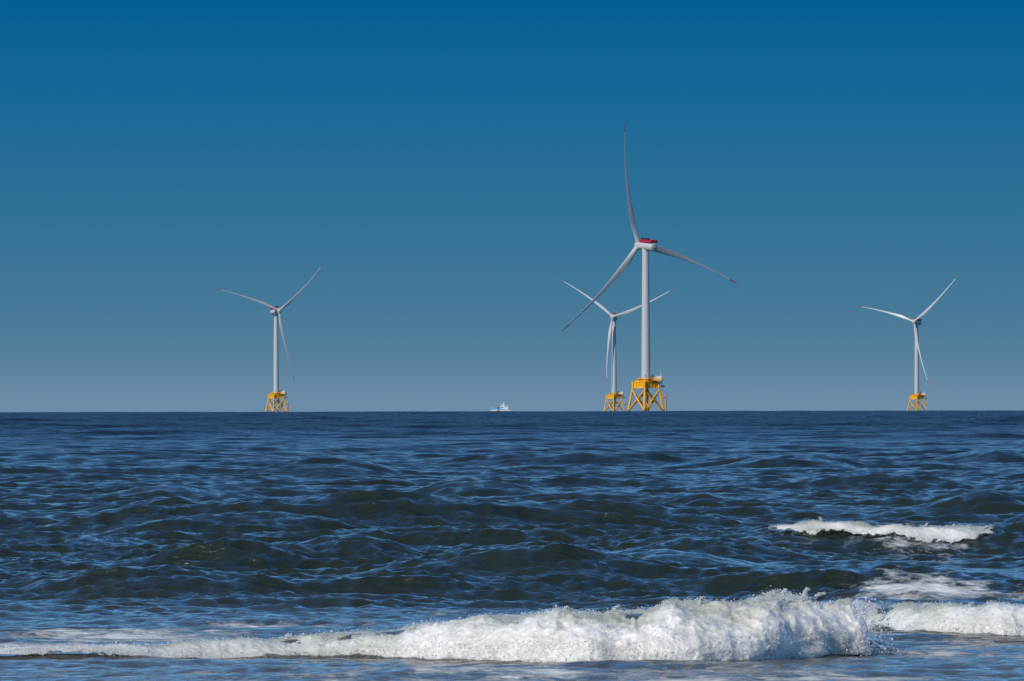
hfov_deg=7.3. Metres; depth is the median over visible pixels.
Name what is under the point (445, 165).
sky
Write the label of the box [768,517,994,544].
breaker foam
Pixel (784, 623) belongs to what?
breaker foam
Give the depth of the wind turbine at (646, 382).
4803.22 m
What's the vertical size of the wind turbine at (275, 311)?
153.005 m
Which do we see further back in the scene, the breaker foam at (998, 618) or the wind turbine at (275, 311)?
the wind turbine at (275, 311)
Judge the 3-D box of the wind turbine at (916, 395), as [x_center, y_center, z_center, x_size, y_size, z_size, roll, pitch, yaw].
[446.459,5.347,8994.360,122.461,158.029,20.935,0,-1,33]
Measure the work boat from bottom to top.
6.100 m
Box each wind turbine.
[218,264,322,411]
[561,280,673,410]
[562,130,736,410]
[858,277,956,410]
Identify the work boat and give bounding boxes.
[490,402,511,411]
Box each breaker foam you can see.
[0,585,899,661]
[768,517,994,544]
[814,599,1023,635]
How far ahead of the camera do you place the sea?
144.79 m
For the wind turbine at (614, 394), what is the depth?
8418.59 m
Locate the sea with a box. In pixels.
[0,410,1023,680]
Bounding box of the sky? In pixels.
[0,0,1023,411]

